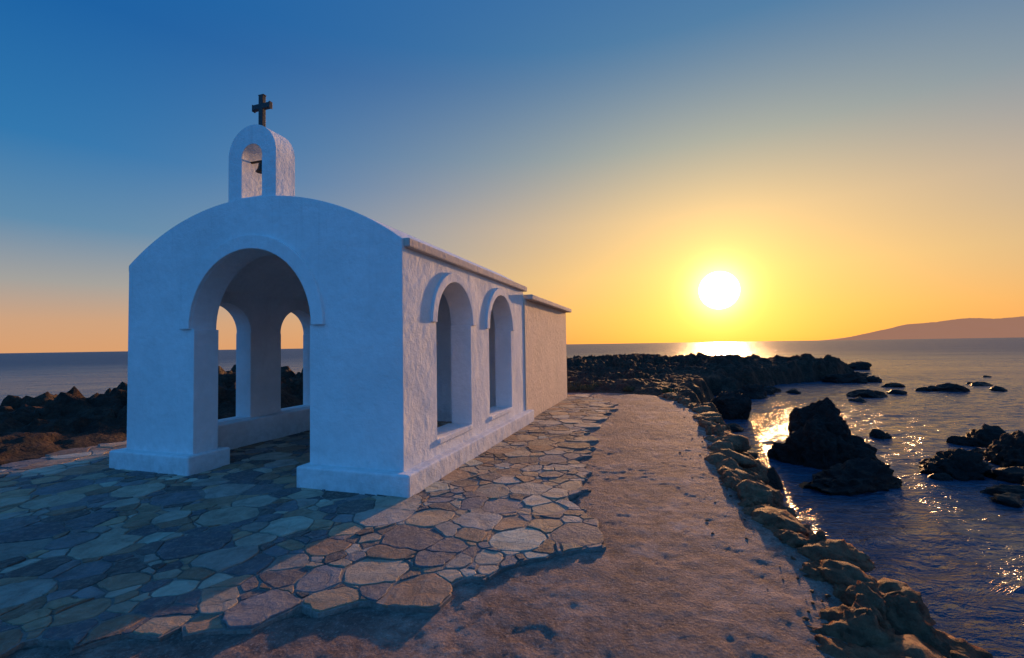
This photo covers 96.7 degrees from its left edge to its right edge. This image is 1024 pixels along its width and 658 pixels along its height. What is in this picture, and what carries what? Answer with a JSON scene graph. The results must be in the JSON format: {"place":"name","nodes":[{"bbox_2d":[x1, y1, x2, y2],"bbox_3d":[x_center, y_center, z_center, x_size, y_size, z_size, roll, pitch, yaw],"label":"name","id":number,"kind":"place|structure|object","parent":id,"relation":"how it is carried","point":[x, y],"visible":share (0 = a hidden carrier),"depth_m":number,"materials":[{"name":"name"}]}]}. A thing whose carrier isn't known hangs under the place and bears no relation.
{"place":"outdoors","nodes":[
{"label":"outdoors","id":0,"kind":"place"},
{"bbox_2d":[6,393,868,657],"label":"concrete path","id":1,"kind":"structure","parent":0,"point":[665,573],"depth_m":3.06,"materials":[{"name":"brown concrete"}]},
{"bbox_2d":[0,394,618,657],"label":"flagstone paving","id":2,"kind":"structure","parent":1,"relation":"on","point":[96,550],"depth_m":4.05,"materials":[{"name":"beige stone"}]},
{"bbox_2d":[109,94,571,497],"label":"chapel","id":3,"kind":"structure","parent":2,"relation":"on","point":[409,341],"depth_m":6.32,"materials":[{"name":"paint"}]},
{"bbox_2d":[679,409,841,619],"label":"pebbles","id":4,"kind":"object","parent":1,"relation":"on","point":[812,602],"visible":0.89,"depth_m":3.36,"materials":[{"name":"brown stone"}]},
{"bbox_2d":[0,352,903,634],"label":"ground","id":5,"kind":"structure","parent":0,"point":[40,426],"depth_m":15.43,"materials":[{"name":"black stone"}]},
{"bbox_2d":[567,381,676,392],"bbox_3d":[3.036,2.127,16.922,5.698,0.334,2.055,-1,-2,14],"label":"coastal shrub","id":6,"kind":"object","parent":5,"relation":"on","point":[665,389],"visible":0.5,"depth_m":16.66,"materials":[{"name":"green plant"}]},
{"bbox_2d":[658,393,992,657],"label":"stone seawall","id":7,"kind":"object","parent":5,"relation":"on","point":[870,611],"visible":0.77,"depth_m":3.23,"materials":[{"name":"brown stone"}]},
{"bbox_2d":[0,337,1023,657],"bbox_3d":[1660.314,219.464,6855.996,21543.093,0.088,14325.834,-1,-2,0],"label":"sea","id":8,"kind":"structure","parent":0,"point":[952,551],"depth_m":11.79,"materials":[{"name":"blue liquid"}]},
{"bbox_2d":[709,391,751,419],"bbox_3d":[7.202,2.878,15.093,1.112,1.595,1.246,-1,-2,0],"label":"sea rock","id":9,"kind":"object","parent":8,"relation":"in","point":[731,406],"visible":0.59,"depth_m":14.66,"materials":[{"name":"stone"}]},
{"bbox_2d":[727,423,743,431],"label":"sea rock","id":10,"kind":"object","parent":8,"relation":"in","point":[734,427],"visible":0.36,"depth_m":12.70,"materials":[{"name":"stone"}]},
{"bbox_2d":[734,384,775,398],"bbox_3d":[11.273,2.993,20.779,2.954,1.106,1.387,0,-2,-30],"label":"sea rock","id":11,"kind":"object","parent":8,"relation":"in","point":[755,391],"visible":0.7,"depth_m":20.10,"materials":[{"name":"stone"}]},
{"bbox_2d":[786,388,801,393],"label":"sea rock","id":12,"kind":"object","parent":8,"relation":"in","point":[794,391],"visible":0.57,"depth_m":21.59,"materials":[{"name":"stone"}]},
{"bbox_2d":[799,482,810,488],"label":"sea rock","id":13,"kind":"object","parent":8,"relation":"in","point":[802,485],"visible":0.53,"depth_m":7.75,"materials":[{"name":"stone"}]},
{"bbox_2d":[769,372,867,391],"bbox_3d":[17.837,3.237,26.599,13.660,0.994,1.360,1,-3,-36],"label":"sea rock","id":14,"kind":"object","parent":8,"relation":"in","point":[779,389],"visible":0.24,"depth_m":29.61,"materials":[{"name":"stone"}]},
{"bbox_2d":[767,397,885,469],"bbox_3d":[6.597,2.497,9.450,1.864,2.082,1.892,0,-2,-34],"label":"sea rock","id":15,"kind":"object","parent":8,"relation":"in","point":[820,437],"visible":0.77,"depth_m":9.12,"materials":[{"name":"stone"}]},
{"bbox_2d":[820,373,881,382],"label":"sea rock","id":16,"kind":"object","parent":8,"relation":"in","point":[844,378],"visible":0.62,"depth_m":26.57,"materials":[{"name":"stone"}]},
{"bbox_2d":[805,457,902,495],"bbox_3d":[5.816,2.637,7.794,1.815,0.826,0.919,0,-2,-14],"label":"sea rock","id":17,"kind":"object","parent":8,"relation":"in","point":[855,476],"visible":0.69,"depth_m":7.60,"materials":[{"name":"stone"}]},
{"bbox_2d":[848,397,866,402],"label":"sea rock","id":18,"kind":"object","parent":8,"relation":"in","point":[859,399],"visible":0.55,"depth_m":18.35,"materials":[{"name":"stone"}]},
{"bbox_2d":[846,361,871,369],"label":"sea rock","id":19,"kind":"object","parent":8,"relation":"in","point":[860,365],"visible":0.2,"depth_m":37.82,"materials":[{"name":"stone"}]},
{"bbox_2d":[846,389,888,397],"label":"sea rock","id":20,"kind":"object","parent":8,"relation":"in","point":[867,393],"visible":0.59,"depth_m":19.78,"materials":[{"name":"stone"}]},
{"bbox_2d":[869,428,891,438],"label":"sea rock","id":21,"kind":"object","parent":8,"relation":"in","point":[877,433],"visible":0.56,"depth_m":11.54,"materials":[{"name":"stone"}]},
{"bbox_2d":[881,382,905,386],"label":"sea rock","id":22,"kind":"object","parent":8,"relation":"in","point":[891,384],"visible":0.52,"depth_m":23.69,"materials":[{"name":"stone"}]},
{"bbox_2d":[887,389,906,394],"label":"sea rock","id":23,"kind":"object","parent":8,"relation":"in","point":[896,391],"visible":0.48,"depth_m":20.71,"materials":[{"name":"stone"}]},
{"bbox_2d":[927,473,953,480],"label":"sea rock","id":24,"kind":"object","parent":8,"relation":"in","point":[941,476],"visible":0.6,"depth_m":8.05,"materials":[{"name":"stone"}]},
{"bbox_2d":[919,448,993,480],"bbox_3d":[8.196,2.690,8.393,1.097,0.956,1.019,-2,-2,33],"label":"sea rock","id":25,"kind":"object","parent":8,"relation":"in","point":[961,464],"visible":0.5,"depth_m":8.26,"materials":[{"name":"stone"}]},
{"bbox_2d":[915,383,1007,391],"bbox_3d":[21.296,2.917,21.677,3.876,0.708,1.071,-1,-2,0],"label":"sea rock","id":26,"kind":"object","parent":8,"relation":"in","point":[947,387],"visible":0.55,"depth_m":21.42,"materials":[{"name":"stone"}]},
{"bbox_2d":[946,424,1009,447],"bbox_3d":[10.984,2.683,10.591,1.225,0.911,1.056,-1,-2,0],"label":"sea rock","id":27,"kind":"object","parent":8,"relation":"in","point":[985,435],"visible":0.46,"depth_m":10.56,"materials":[{"name":"stone"}]},
{"bbox_2d":[972,447,986,453],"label":"sea rock","id":28,"kind":"object","parent":8,"relation":"in","point":[978,449],"visible":0.21,"depth_m":9.88,"materials":[{"name":"stone"}]},
{"bbox_2d":[969,381,992,385],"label":"sea rock","id":29,"kind":"object","parent":8,"relation":"in","point":[977,383],"visible":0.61,"depth_m":23.69,"materials":[{"name":"stone"}]},
{"bbox_2d":[980,476,1023,498],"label":"sea rock","id":30,"kind":"object","parent":8,"relation":"in","point":[1005,488],"visible":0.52,"depth_m":7.26,"materials":[{"name":"stone"}]},
{"bbox_2d":[982,430,1023,482],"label":"sea rock","id":31,"kind":"object","parent":8,"relation":"in","point":[1005,452],"visible":0.73,"depth_m":8.75,"materials":[{"name":"stone"}]},
{"bbox_2d":[989,492,1023,507],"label":"sea rock","id":32,"kind":"object","parent":8,"relation":"in","point":[1009,499],"visible":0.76,"depth_m":6.84,"materials":[{"name":"stone"}]},
{"bbox_2d":[0,0,1023,352],"label":"sky","id":33,"kind":"structure","parent":0,"point":[649,171],"materials":[{"name":"blue"}]},
{"bbox_2d":[820,316,1023,340],"bbox_3d":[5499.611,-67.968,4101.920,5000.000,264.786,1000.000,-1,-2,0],"label":"headland","id":34,"kind":"structure","parent":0,"point":[1012,327],"depth_m":3801.11,"materials":[{"name":"brown stone"}]}
]}

